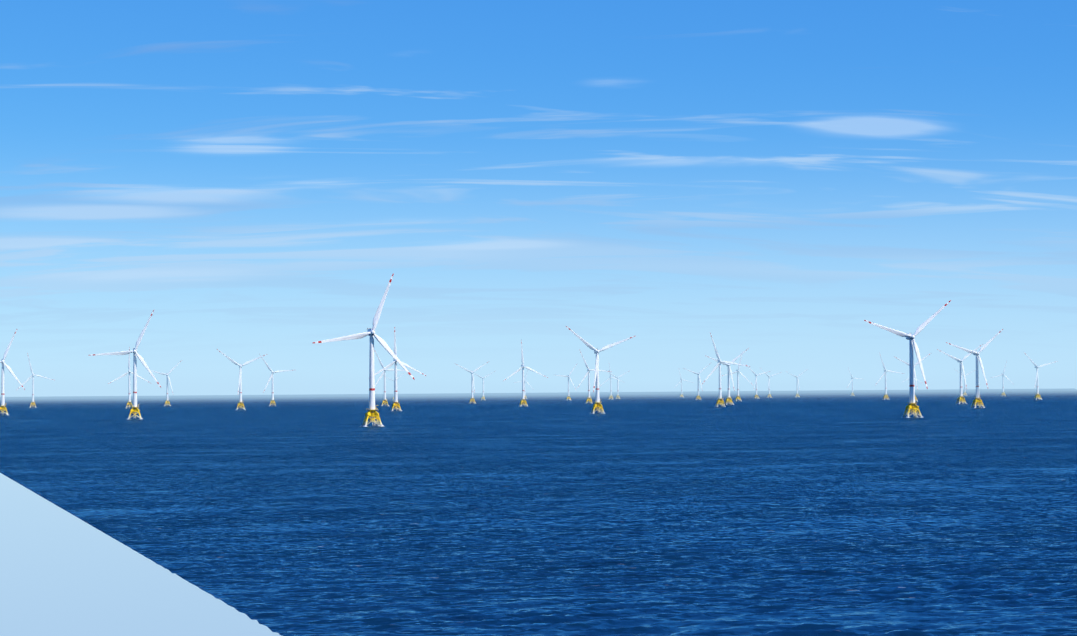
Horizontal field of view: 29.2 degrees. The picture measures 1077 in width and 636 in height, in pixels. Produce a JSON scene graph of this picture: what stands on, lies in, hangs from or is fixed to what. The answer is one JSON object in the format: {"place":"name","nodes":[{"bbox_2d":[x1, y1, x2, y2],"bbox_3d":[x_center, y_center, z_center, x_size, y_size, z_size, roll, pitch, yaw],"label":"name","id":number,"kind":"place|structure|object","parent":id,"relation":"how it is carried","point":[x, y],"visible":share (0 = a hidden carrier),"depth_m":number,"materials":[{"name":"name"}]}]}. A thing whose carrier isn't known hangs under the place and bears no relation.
{"place":"outdoors","nodes":[
{"label":"outdoors","id":0,"kind":"place"},
{"bbox_2d":[0,388,1076,635],"bbox_3d":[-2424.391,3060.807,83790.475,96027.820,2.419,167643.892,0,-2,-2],"label":"sea","id":1,"kind":"structure","parent":0,"point":[842,512],"depth_m":638.95,"materials":[{"name":"liquid"}]},
{"bbox_2d":[0,329,24,414],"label":"wind turbine","id":2,"kind":"object","parent":1,"relation":"in","point":[3,403],"visible":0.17,"depth_m":3874.64,"materials":[{"name":"white metal"}]},
{"bbox_2d":[18,353,52,407],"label":"wind turbine","id":3,"kind":"object","parent":1,"relation":"in","point":[29,378],"depth_m":6230.69,"materials":[{"name":"white metal"}]},
{"bbox_2d":[89,310,160,418],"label":"wind turbine","id":4,"kind":"object","parent":1,"relation":"in","point":[135,409],"visible":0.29,"depth_m":3049.21,"materials":[{"name":"white metal"}]},
{"bbox_2d":[108,347,149,407],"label":"wind turbine","id":5,"kind":"object","parent":1,"relation":"in","point":[129,403],"depth_m":5653.17,"materials":[{"name":"white metal"}]},
{"bbox_2d":[151,360,181,405],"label":"wind turbine","id":6,"kind":"object","parent":1,"relation":"in","point":[168,378],"depth_m":6633.31,"materials":[{"name":"white metal"}]},
{"bbox_2d":[217,349,266,409],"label":"wind turbine","id":7,"kind":"object","parent":1,"relation":"in","point":[240,382],"visible":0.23,"depth_m":4752.00,"materials":[{"name":"white metal"}]},
{"bbox_2d":[260,355,292,405],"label":"wind turbine","id":8,"kind":"object","parent":1,"relation":"in","point":[271,376],"depth_m":6125.17,"materials":[{"name":"white metal"}]},
{"bbox_2d":[313,273,414,426],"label":"wind turbine","id":9,"kind":"object","parent":1,"relation":"in","point":[372,412],"visible":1,"depth_m":2208.47,"materials":[{"name":"white metal"}]},
{"bbox_2d":[374,349,408,405],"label":"wind turbine","id":10,"kind":"object","parent":1,"relation":"in","point":[380,377],"depth_m":5702.07,"materials":[{"name":"white metal"}]},
{"bbox_2d":[375,327,425,410],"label":"wind turbine","id":11,"kind":"object","parent":1,"relation":"in","point":[395,403],"visible":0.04,"depth_m":4120.99,"materials":[{"name":"white metal"}]},
{"bbox_2d":[456,362,487,403],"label":"wind turbine","id":12,"kind":"object","parent":1,"relation":"in","point":[472,399],"depth_m":6725.22,"materials":[{"name":"white metal"}]},
{"bbox_2d":[474,371,494,399],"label":"wind turbine","id":13,"kind":"object","parent":1,"relation":"in","point":[483,396],"depth_m":9376.28,"materials":[{"name":"white metal"}]},
{"bbox_2d":[515,371,529,398],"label":"wind turbine","id":14,"kind":"object","parent":1,"relation":"in","point":[524,384],"depth_m":11215.10,"materials":[{"name":"white metal"}]},
{"bbox_2d":[504,339,547,405],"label":"wind turbine","id":15,"kind":"object","parent":1,"relation":"in","point":[523,401],"depth_m":5169.10,"materials":[{"name":"white metal"}]},
{"bbox_2d":[556,364,576,399],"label":"wind turbine","id":16,"kind":"object","parent":1,"relation":"in","point":[568,397],"depth_m":8580.78,"materials":[{"name":"white metal"}]},
{"bbox_2d":[578,349,611,403],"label":"wind turbine","id":17,"kind":"object","parent":1,"relation":"in","point":[588,374],"depth_m":6161.12,"materials":[{"name":"white metal"}]},
{"bbox_2d":[566,326,634,412],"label":"wind turbine","id":18,"kind":"object","parent":1,"relation":"in","point":[597,402],"visible":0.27,"depth_m":3352.95,"materials":[{"name":"white metal"}]},
{"bbox_2d":[600,364,622,399],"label":"wind turbine","id":19,"kind":"object","parent":1,"relation":"in","point":[610,396],"depth_m":9142.15,"materials":[{"name":"white metal"}]},
{"bbox_2d":[608,371,628,398],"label":"wind turbine","id":20,"kind":"object","parent":1,"relation":"in","point":[617,396],"depth_m":9786.90,"materials":[{"name":"white metal"}]},
{"bbox_2d":[675,371,689,396],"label":"wind turbine","id":21,"kind":"object","parent":1,"relation":"in","point":[681,384],"depth_m":11704.03,"materials":[{"name":"white metal"}]},
{"bbox_2d":[683,363,710,399],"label":"wind turbine","id":22,"kind":"object","parent":1,"relation":"in","point":[697,396],"depth_m":7932.37,"materials":[{"name":"white metal"}]},
{"bbox_2d":[702,333,749,406],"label":"wind turbine","id":23,"kind":"object","parent":1,"relation":"in","point":[720,400],"visible":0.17,"depth_m":4570.30,"materials":[{"name":"white metal"}]},
{"bbox_2d":[705,348,748,404],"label":"wind turbine","id":24,"kind":"object","parent":1,"relation":"in","point":[728,399],"depth_m":5244.49,"materials":[{"name":"white metal"}]},
{"bbox_2d":[722,352,752,400],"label":"wind turbine","id":25,"kind":"object","parent":1,"relation":"in","point":[738,394],"depth_m":6900.56,"materials":[{"name":"white metal"}]},
{"bbox_2d":[746,364,769,398],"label":"wind turbine","id":26,"kind":"object","parent":1,"relation":"in","point":[755,397],"depth_m":8847.54,"materials":[{"name":"white metal"}]},
{"bbox_2d":[760,368,781,397],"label":"wind turbine","id":27,"kind":"object","parent":1,"relation":"in","point":[769,382],"depth_m":9795.64,"materials":[{"name":"white metal"}]},
{"bbox_2d":[787,370,805,396],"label":"wind turbine","id":28,"kind":"object","parent":1,"relation":"in","point":[797,394],"depth_m":10272.21,"materials":[{"name":"white metal"}]},
{"bbox_2d":[847,369,860,395],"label":"wind turbine","id":29,"kind":"object","parent":1,"relation":"in","point":[852,378],"depth_m":11694.68,"materials":[{"name":"white metal"}]},
{"bbox_2d":[876,353,903,399],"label":"wind turbine","id":30,"kind":"object","parent":1,"relation":"in","point":[885,394],"depth_m":7191.92,"materials":[{"name":"white metal"}]},
{"bbox_2d":[864,300,950,417],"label":"wind turbine","id":31,"kind":"object","parent":1,"relation":"in","point":[911,404],"visible":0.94,"depth_m":2574.06,"materials":[{"name":"white metal"}]},
{"bbox_2d":[895,353,930,401],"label":"wind turbine","id":32,"kind":"object","parent":1,"relation":"in","point":[914,370],"depth_m":5897.29,"materials":[{"name":"white metal"}]},
{"bbox_2d":[937,344,982,403],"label":"wind turbine","id":33,"kind":"object","parent":1,"relation":"in","point":[961,397],"visible":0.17,"depth_m":4832.83,"materials":[{"name":"white metal"}]},
{"bbox_2d":[956,370,974,394],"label":"wind turbine","id":34,"kind":"object","parent":1,"relation":"in","point":[964,393],"depth_m":10438.81,"materials":[{"name":"white metal"}]},
{"bbox_2d":[946,329,1002,407],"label":"wind turbine","id":35,"kind":"object","parent":1,"relation":"in","point":[978,399],"visible":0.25,"depth_m":3824.60,"materials":[{"name":"white metal"}]},
{"bbox_2d":[991,361,1010,395],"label":"wind turbine","id":36,"kind":"object","parent":1,"relation":"in","point":[1002,393],"depth_m":9431.60,"materials":[{"name":"white metal"}]},
{"bbox_2d":[1024,352,1057,399],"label":"wind turbine","id":37,"kind":"object","parent":1,"relation":"in","point":[1036,385],"depth_m":6381.72,"materials":[{"name":"white metal"}]},
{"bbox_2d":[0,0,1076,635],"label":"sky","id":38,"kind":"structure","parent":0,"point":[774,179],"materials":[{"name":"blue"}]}
]}

